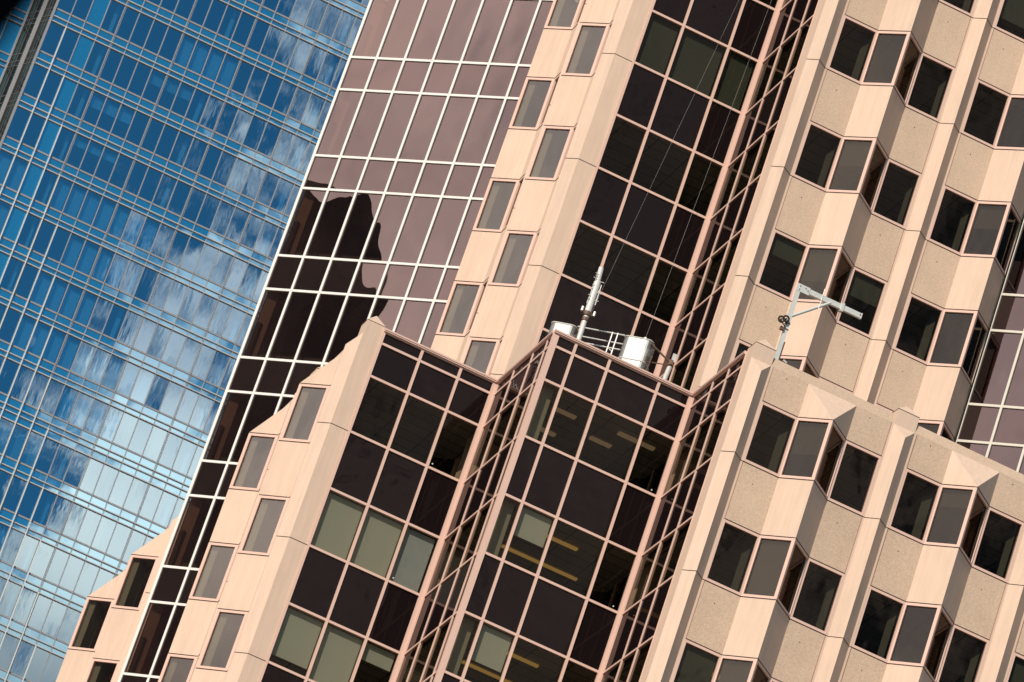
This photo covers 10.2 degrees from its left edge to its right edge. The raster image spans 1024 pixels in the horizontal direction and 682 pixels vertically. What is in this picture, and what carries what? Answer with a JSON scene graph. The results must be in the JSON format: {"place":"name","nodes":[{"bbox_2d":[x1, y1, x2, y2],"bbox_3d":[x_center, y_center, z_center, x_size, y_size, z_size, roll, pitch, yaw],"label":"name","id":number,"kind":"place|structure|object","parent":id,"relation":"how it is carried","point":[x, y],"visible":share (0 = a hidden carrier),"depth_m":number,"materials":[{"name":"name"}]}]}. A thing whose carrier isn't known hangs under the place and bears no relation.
{"place":"outdoors","nodes":[
{"label":"outdoors","id":0,"kind":"place"},
{"bbox_2d":[0,0,38,44],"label":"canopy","id":1,"kind":"object","parent":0,"point":[13,13],"depth_m":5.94,"materials":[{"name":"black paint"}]},
{"bbox_2d":[0,0,369,681],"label":"glass tower","id":2,"kind":"structure","parent":0,"point":[154,158],"depth_m":367.13,"materials":[{"name":"blue glass"}]},
{"bbox_3d":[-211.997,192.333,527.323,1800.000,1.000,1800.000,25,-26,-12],"label":"ground","id":3,"kind":"structure","parent":0,"visible":0},
{"bbox_2d":[56,516,178,681],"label":"office wing","id":4,"kind":"structure","parent":3,"relation":"on","point":[105,630],"depth_m":188.29,"materials":[{"name":"beige concrete"}]},
{"bbox_2d":[70,600,88,645],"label":"window","id":5,"kind":"structure","parent":4,"relation":"in","point":[88,600],"depth_m":192.80,"materials":[{"name":"paint"}]},
{"bbox_2d":[68,597,113,650],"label":"window","id":6,"kind":"structure","parent":4,"relation":"in","point":[96,614],"depth_m":192.62,"materials":[{"name":"black glass"}]},
{"bbox_2d":[84,658,119,681],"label":"window","id":7,"kind":"structure","parent":4,"relation":"in","point":[103,670],"depth_m":186.78,"materials":[{"name":"black paint"}]},
{"bbox_2d":[115,556,132,604],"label":"window","id":8,"kind":"structure","parent":4,"relation":"in","point":[130,556],"depth_m":188.38,"materials":[{"name":"paint"}]},
{"bbox_2d":[112,555,157,609],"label":"window","id":9,"kind":"structure","parent":4,"relation":"in","point":[140,572],"depth_m":188.20,"materials":[{"name":"black glass"}]},
{"bbox_2d":[118,0,1023,681],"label":"office tower","id":10,"kind":"structure","parent":3,"relation":"on","point":[482,182],"depth_m":177.76,"materials":[{"name":"pink paint"}]},
{"bbox_2d":[425,457,457,475],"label":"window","id":11,"kind":"structure","parent":10,"relation":"in","point":[447,466],"depth_m":174.35,"materials":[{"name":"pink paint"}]},
{"bbox_2d":[436,284,456,331],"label":"window","id":12,"kind":"structure","parent":10,"relation":"in","point":[456,284],"depth_m":181.97,"materials":[{"name":"paint"}]},
{"bbox_2d":[453,459,460,476],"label":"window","id":13,"kind":"structure","parent":10,"relation":"in","point":[458,461],"depth_m":174.06,"materials":[{"name":"black glass"}]},
{"bbox_2d":[436,281,482,335],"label":"window","id":14,"kind":"structure","parent":10,"relation":"in","point":[465,296],"depth_m":181.83,"materials":[{"name":"grey glass"}]},
{"bbox_2d":[465,278,488,334],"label":"window","id":15,"kind":"structure","parent":10,"relation":"in","point":[485,283],"depth_m":181.52,"materials":[{"name":"paint"}]},
{"bbox_2d":[461,337,499,374],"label":"window","id":16,"kind":"structure","parent":10,"relation":"in","point":[481,352],"depth_m":176.11,"materials":[{"name":"grey glass"}]},
{"bbox_2d":[476,180,492,227],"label":"window","id":17,"kind":"structure","parent":10,"relation":"in","point":[492,180],"depth_m":183.66,"materials":[{"name":"paint"}]},
{"bbox_2d":[488,337,502,375],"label":"window","id":18,"kind":"structure","parent":10,"relation":"in","point":[500,340],"depth_m":175.74,"materials":[{"name":"paint"}]},
{"bbox_2d":[473,178,518,231],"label":"window","id":19,"kind":"structure","parent":10,"relation":"in","point":[502,191],"depth_m":183.48,"materials":[{"name":"grey glass"}]},
{"bbox_2d":[490,233,509,282],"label":"window","id":20,"kind":"structure","parent":10,"relation":"in","point":[509,233],"depth_m":177.75,"materials":[{"name":"paint"}]},
{"bbox_2d":[488,230,536,286],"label":"window","id":21,"kind":"structure","parent":10,"relation":"in","point":[517,249],"depth_m":177.58,"materials":[{"name":"grey glass"}]},
{"bbox_2d":[502,175,524,229],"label":"window","id":22,"kind":"structure","parent":10,"relation":"in","point":[521,180],"depth_m":183.21,"materials":[{"name":"paint"}]},
{"bbox_2d":[512,79,528,125],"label":"window","id":23,"kind":"structure","parent":10,"relation":"in","point":[528,79],"depth_m":185.33,"materials":[{"name":"paint"}]},
{"bbox_2d":[519,229,540,284],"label":"window","id":24,"kind":"structure","parent":10,"relation":"in","point":[538,232],"depth_m":177.27,"materials":[{"name":"paint"}]},
{"bbox_2d":[509,77,554,129],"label":"window","id":25,"kind":"structure","parent":10,"relation":"in","point":[535,97],"depth_m":185.15,"materials":[{"name":"grey glass"}]},
{"bbox_2d":[529,128,545,176],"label":"window","id":26,"kind":"structure","parent":10,"relation":"in","point":[545,128],"depth_m":179.41,"materials":[{"name":"paint"}]},
{"bbox_2d":[537,74,559,128],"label":"window","id":27,"kind":"structure","parent":10,"relation":"in","point":[556,79],"depth_m":184.85,"materials":[{"name":"paint"}]},
{"bbox_2d":[525,126,573,179],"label":"window","id":28,"kind":"structure","parent":10,"relation":"in","point":[553,146],"depth_m":179.23,"materials":[{"name":"grey glass"}]},
{"bbox_2d":[544,0,581,28],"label":"window","id":29,"kind":"structure","parent":10,"relation":"in","point":[565,12],"depth_m":186.64,"materials":[{"name":"grey glass"}]},
{"bbox_2d":[555,125,576,179],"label":"window","id":30,"kind":"structure","parent":10,"relation":"in","point":[574,128],"depth_m":178.93,"materials":[{"name":"pink paint"}]},
{"bbox_2d":[565,23,581,72],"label":"window","id":31,"kind":"structure","parent":10,"relation":"in","point":[579,23],"depth_m":181.08,"materials":[{"name":"pink paint"}]},
{"bbox_2d":[572,0,585,28],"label":"window","id":32,"kind":"structure","parent":10,"relation":"in","point":[583,1],"depth_m":186.33,"materials":[{"name":"pink paint"}]},
{"bbox_2d":[562,23,608,75],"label":"window","id":33,"kind":"structure","parent":10,"relation":"in","point":[591,37],"depth_m":180.90,"materials":[{"name":"grey glass"}]},
{"bbox_2d":[592,21,612,74],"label":"window","id":34,"kind":"structure","parent":10,"relation":"in","point":[610,24],"depth_m":180.59,"materials":[{"name":"pink paint"}]},
{"bbox_2d":[732,339,750,360],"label":"window","id":35,"kind":"structure","parent":10,"relation":"in","point":[742,346],"depth_m":171.11,"materials":[{"name":"pink paint"}]},
{"bbox_2d":[757,229,808,300],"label":"window","id":36,"kind":"structure","parent":10,"relation":"in","point":[782,245],"depth_m":172.74,"materials":[{"name":"pink paint"}]},
{"bbox_2d":[780,356,806,371],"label":"window","id":37,"kind":"structure","parent":10,"relation":"in","point":[796,362],"depth_m":170.86,"materials":[{"name":"pink paint"}]},
{"bbox_2d":[802,357,818,378],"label":"window","id":38,"kind":"structure","parent":10,"relation":"in","point":[809,369],"depth_m":171.07,"materials":[{"name":"pink paint"}]},
{"bbox_2d":[791,245,841,302],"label":"window","id":39,"kind":"structure","parent":10,"relation":"in","point":[819,263],"depth_m":172.37,"materials":[{"name":"pink paint"}]},
{"bbox_2d":[792,121,843,190],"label":"window","id":40,"kind":"structure","parent":10,"relation":"in","point":[811,123],"depth_m":174.18,"materials":[{"name":"pink paint"}]},
{"bbox_2d":[819,377,852,393],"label":"window","id":41,"kind":"structure","parent":10,"relation":"in","point":[820,378],"depth_m":171.74,"materials":[{"name":"pink paint"}]},
{"bbox_2d":[826,248,853,321],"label":"window","id":42,"kind":"structure","parent":10,"relation":"in","point":[844,270],"depth_m":172.58,"materials":[{"name":"black glass"}]},
{"bbox_2d":[826,137,876,192],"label":"window","id":43,"kind":"structure","parent":10,"relation":"in","point":[851,164],"depth_m":173.97,"materials":[{"name":"grey glass"}]},
{"bbox_2d":[828,15,877,83],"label":"window","id":44,"kind":"structure","parent":10,"relation":"in","point":[846,17],"depth_m":175.85,"materials":[{"name":"black glass"}]},
{"bbox_2d":[837,266,887,337],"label":"window","id":45,"kind":"structure","parent":10,"relation":"in","point":[863,286],"depth_m":173.29,"materials":[{"name":"black glass"}]},
{"bbox_2d":[859,138,888,212],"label":"window","id":46,"kind":"structure","parent":10,"relation":"in","point":[879,160],"depth_m":174.23,"materials":[{"name":"black glass"}]},
{"bbox_2d":[876,403,893,412],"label":"window","id":47,"kind":"structure","parent":10,"relation":"in","point":[878,405],"depth_m":172.07,"materials":[{"name":"pink paint"}]},
{"bbox_2d":[861,31,911,85],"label":"window","id":48,"kind":"structure","parent":10,"relation":"in","point":[888,49],"depth_m":175.64,"materials":[{"name":"grey glass"}]},
{"bbox_2d":[872,159,921,228],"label":"window","id":49,"kind":"structure","parent":10,"relation":"in","point":[890,161],"depth_m":174.78,"materials":[{"name":"pink paint"}]},
{"bbox_2d":[893,32,922,105],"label":"window","id":50,"kind":"structure","parent":10,"relation":"in","point":[913,54],"depth_m":175.87,"materials":[{"name":"black glass"}]},
{"bbox_2d":[894,293,943,364],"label":"window","id":51,"kind":"structure","parent":10,"relation":"in","point":[913,296],"depth_m":173.51,"materials":[{"name":"black glass"}]},
{"bbox_2d":[906,53,954,120],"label":"window","id":52,"kind":"structure","parent":10,"relation":"in","point":[924,55],"depth_m":176.45,"materials":[{"name":"black glass"}]},
{"bbox_2d":[918,420,944,435],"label":"window","id":53,"kind":"structure","parent":10,"relation":"in","point":[933,426],"depth_m":171.82,"materials":[{"name":"pink paint"}]},
{"bbox_2d":[940,423,954,441],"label":"window","id":54,"kind":"structure","parent":10,"relation":"in","point":[946,433],"depth_m":172.05,"materials":[{"name":"black glass"}]},
{"bbox_2d":[927,309,978,366],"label":"window","id":55,"kind":"structure","parent":10,"relation":"in","point":[955,327],"depth_m":173.29,"materials":[{"name":"grey glass"}]},
{"bbox_2d":[928,185,977,254],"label":"window","id":56,"kind":"structure","parent":10,"relation":"in","point":[947,188],"depth_m":175.17,"materials":[{"name":"pink paint"}]},
{"bbox_2d":[939,0,976,15],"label":"window","id":57,"kind":"structure","parent":10,"relation":"in","point":[974,2],"depth_m":177.62,"materials":[{"name":"pink paint"}]},
{"bbox_2d":[961,312,988,384],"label":"window","id":58,"kind":"structure","parent":10,"relation":"in","point":[980,332],"depth_m":173.53,"materials":[{"name":"black glass"}]},
{"bbox_2d":[961,79,1010,147],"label":"window","id":59,"kind":"structure","parent":10,"relation":"in","point":[980,82],"depth_m":176.84,"materials":[{"name":"pink paint"}]},
{"bbox_2d":[961,201,1011,258],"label":"window","id":60,"kind":"structure","parent":10,"relation":"in","point":[989,218],"depth_m":174.95,"materials":[{"name":"grey glass"}]},
{"bbox_2d":[994,203,1021,275],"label":"window","id":61,"kind":"structure","parent":10,"relation":"in","point":[1010,234],"depth_m":175.21,"materials":[{"name":"black glass"}]},
{"bbox_2d":[994,95,1023,149],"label":"window","id":62,"kind":"structure","parent":10,"relation":"in","point":[1011,133],"depth_m":176.63,"materials":[{"name":"grey glass"}]},
{"bbox_2d":[994,0,1023,41],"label":"window","id":63,"kind":"structure","parent":10,"relation":"in","point":[1012,11],"depth_m":178.40,"materials":[{"name":"black glass"}]},
{"bbox_2d":[158,316,1023,681],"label":"office wing","id":64,"kind":"structure","parent":3,"relation":"on","point":[796,524],"depth_m":166.53,"materials":[{"name":"beige concrete"}]},
{"bbox_2d":[161,656,170,681],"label":"window","id":65,"kind":"structure","parent":64,"relation":"in","point":[170,656],"depth_m":173.74,"materials":[{"name":"pink paint"}]},
{"bbox_2d":[158,653,196,681],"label":"window","id":66,"kind":"structure","parent":64,"relation":"in","point":[180,667],"depth_m":173.59,"materials":[{"name":"grey glass"}]},
{"bbox_2d":[189,655,199,681],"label":"window","id":67,"kind":"structure","parent":64,"relation":"in","point":[199,655],"depth_m":173.25,"materials":[{"name":"pink paint"}]},
{"bbox_2d":[192,543,211,595],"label":"window","id":68,"kind":"structure","parent":64,"relation":"in","point":[208,543],"depth_m":175.21,"materials":[{"name":"pink paint"}]},
{"bbox_2d":[199,612,219,664],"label":"window","id":69,"kind":"structure","parent":64,"relation":"in","point":[219,612],"depth_m":169.20,"materials":[{"name":"pink paint"}]},
{"bbox_2d":[189,542,237,600],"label":"window","id":70,"kind":"structure","parent":64,"relation":"in","point":[212,579],"depth_m":174.99,"materials":[{"name":"grey glass"}]},
{"bbox_2d":[196,609,247,670],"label":"window","id":71,"kind":"structure","parent":64,"relation":"in","point":[229,625],"depth_m":169.03,"materials":[{"name":"grey glass"}]},
{"bbox_2d":[218,544,239,600],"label":"window","id":72,"kind":"structure","parent":64,"relation":"in","point":[239,544],"depth_m":174.70,"materials":[{"name":"pink paint"}]},
{"bbox_2d":[228,612,248,668],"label":"window","id":73,"kind":"structure","parent":64,"relation":"in","point":[248,612],"depth_m":168.66,"materials":[{"name":"pink paint"}]},
{"bbox_2d":[230,436,250,485],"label":"window","id":74,"kind":"structure","parent":64,"relation":"in","point":[250,436],"depth_m":176.84,"materials":[{"name":"pink paint"}]},
{"bbox_2d":[239,498,261,550],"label":"window","id":75,"kind":"structure","parent":64,"relation":"in","point":[261,498],"depth_m":170.86,"materials":[{"name":"pink paint"}]},
{"bbox_2d":[229,433,277,490],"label":"window","id":76,"kind":"structure","parent":64,"relation":"in","point":[259,450],"depth_m":176.67,"materials":[{"name":"grey glass"}]},
{"bbox_2d":[238,495,288,555],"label":"window","id":77,"kind":"structure","parent":64,"relation":"in","point":[271,509],"depth_m":170.69,"materials":[{"name":"grey glass"}]},
{"bbox_2d":[259,434,279,488],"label":"window","id":78,"kind":"structure","parent":64,"relation":"in","point":[279,434],"depth_m":176.37,"materials":[{"name":"pink paint"}]},
{"bbox_2d":[269,498,289,554],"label":"window","id":79,"kind":"structure","parent":64,"relation":"in","point":[289,498],"depth_m":170.32,"materials":[{"name":"pink paint"}]},
{"bbox_2d":[283,386,301,437],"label":"window","id":80,"kind":"structure","parent":64,"relation":"in","point":[301,386],"depth_m":172.51,"materials":[{"name":"pink paint"}]},
{"bbox_2d":[279,383,329,441],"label":"window","id":81,"kind":"structure","parent":64,"relation":"in","point":[305,415],"depth_m":172.37,"materials":[{"name":"grey glass"}]},
{"bbox_2d":[310,385,330,440],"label":"window","id":82,"kind":"structure","parent":64,"relation":"in","point":[330,385],"depth_m":172.03,"materials":[{"name":"pink paint"}]},
{"bbox_2d":[577,267,603,339],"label":"telescopic mast","id":83,"kind":"object","parent":64,"relation":"on","point":[586,312],"visible":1,"depth_m":170.04,"materials":[{"name":"white metal"}]},
{"bbox_2d":[548,0,771,379],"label":"work platform","id":84,"kind":"structure","parent":64,"relation":"on","point":[635,351],"depth_m":170.57,"materials":[{"name":"silver metal"}]},
{"bbox_2d":[672,639,721,681],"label":"window","id":85,"kind":"structure","parent":64,"relation":"in","point":[696,663],"depth_m":161.09,"materials":[{"name":"pink paint"}]},
{"bbox_2d":[705,519,759,595],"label":"window","id":86,"kind":"structure","parent":64,"relation":"in","point":[757,536],"depth_m":162.56,"materials":[{"name":"black paint"}]},
{"bbox_2d":[714,655,757,681],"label":"window","id":87,"kind":"structure","parent":64,"relation":"in","point":[730,668],"depth_m":160.94,"materials":[{"name":"pink paint"}]},
{"bbox_2d":[750,659,770,681],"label":"window","id":88,"kind":"structure","parent":64,"relation":"in","point":[761,675],"depth_m":161.09,"materials":[{"name":"pink paint"}]},
{"bbox_2d":[741,535,795,598],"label":"window","id":89,"kind":"structure","parent":64,"relation":"in","point":[772,554],"depth_m":162.32,"materials":[{"name":"pink paint"}]},
{"bbox_2d":[743,401,797,476],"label":"window","id":90,"kind":"structure","parent":64,"relation":"in","point":[763,403],"depth_m":164.19,"materials":[{"name":"black paint"}]},
{"bbox_2d":[777,539,808,617],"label":"window","id":91,"kind":"structure","parent":64,"relation":"in","point":[799,559],"depth_m":162.56,"materials":[{"name":"brown glass"}]},
{"bbox_2d":[779,418,832,479],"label":"window","id":92,"kind":"structure","parent":64,"relation":"in","point":[809,437],"depth_m":163.99,"materials":[{"name":"grey glass"}]},
{"bbox_2d":[790,558,844,634],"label":"window","id":93,"kind":"structure","parent":64,"relation":"in","point":[810,560],"depth_m":163.11,"materials":[{"name":"black paint"}]},
{"bbox_2d":[774,283,862,362],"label":"davit crane","id":94,"kind":"object","parent":64,"relation":"on","point":[827,301],"visible":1,"depth_m":166.57,"materials":[{"name":"metal"}]},
{"bbox_2d":[814,421,845,498],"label":"window","id":95,"kind":"structure","parent":64,"relation":"in","point":[836,442],"depth_m":164.23,"materials":[{"name":"black glass"}]},
{"bbox_2d":[827,440,880,515],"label":"window","id":96,"kind":"structure","parent":64,"relation":"in","point":[878,457],"depth_m":164.79,"materials":[{"name":"black paint"}]},
{"bbox_2d":[851,586,905,662],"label":"window","id":97,"kind":"structure","parent":64,"relation":"in","point":[871,588],"depth_m":163.51,"materials":[{"name":"black paint"}]},
{"bbox_2d":[888,602,941,665],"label":"window","id":98,"kind":"structure","parent":64,"relation":"in","point":[918,621],"depth_m":163.31,"materials":[{"name":"pink paint"}]},
{"bbox_2d":[888,468,941,543],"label":"window","id":99,"kind":"structure","parent":64,"relation":"in","point":[908,471],"depth_m":165.16,"materials":[{"name":"black paint"}]},
{"bbox_2d":[923,606,953,681],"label":"window","id":100,"kind":"structure","parent":64,"relation":"in","point":[938,648],"depth_m":163.55,"materials":[{"name":"black glass"}]},
{"bbox_2d":[924,485,976,546],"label":"window","id":101,"kind":"structure","parent":64,"relation":"in","point":[953,505],"depth_m":164.95,"materials":[{"name":"pink paint"}]},
{"bbox_2d":[937,624,988,681],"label":"window","id":102,"kind":"structure","parent":64,"relation":"in","point":[955,627],"depth_m":164.27,"materials":[{"name":"pink paint"}]},
{"bbox_2d":[959,488,988,565],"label":"window","id":103,"kind":"structure","parent":64,"relation":"in","point":[980,508],"depth_m":165.24,"materials":[{"name":"brown glass"}]},
{"bbox_2d":[972,507,1023,581],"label":"window","id":104,"kind":"structure","parent":64,"relation":"in","point":[992,510],"depth_m":165.76,"materials":[{"name":"pink paint"}]},
{"bbox_2d":[1006,652,1023,681],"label":"window","id":105,"kind":"structure","parent":64,"relation":"in","point":[1016,671],"depth_m":164.67,"materials":[{"name":"pink paint"}]}
]}

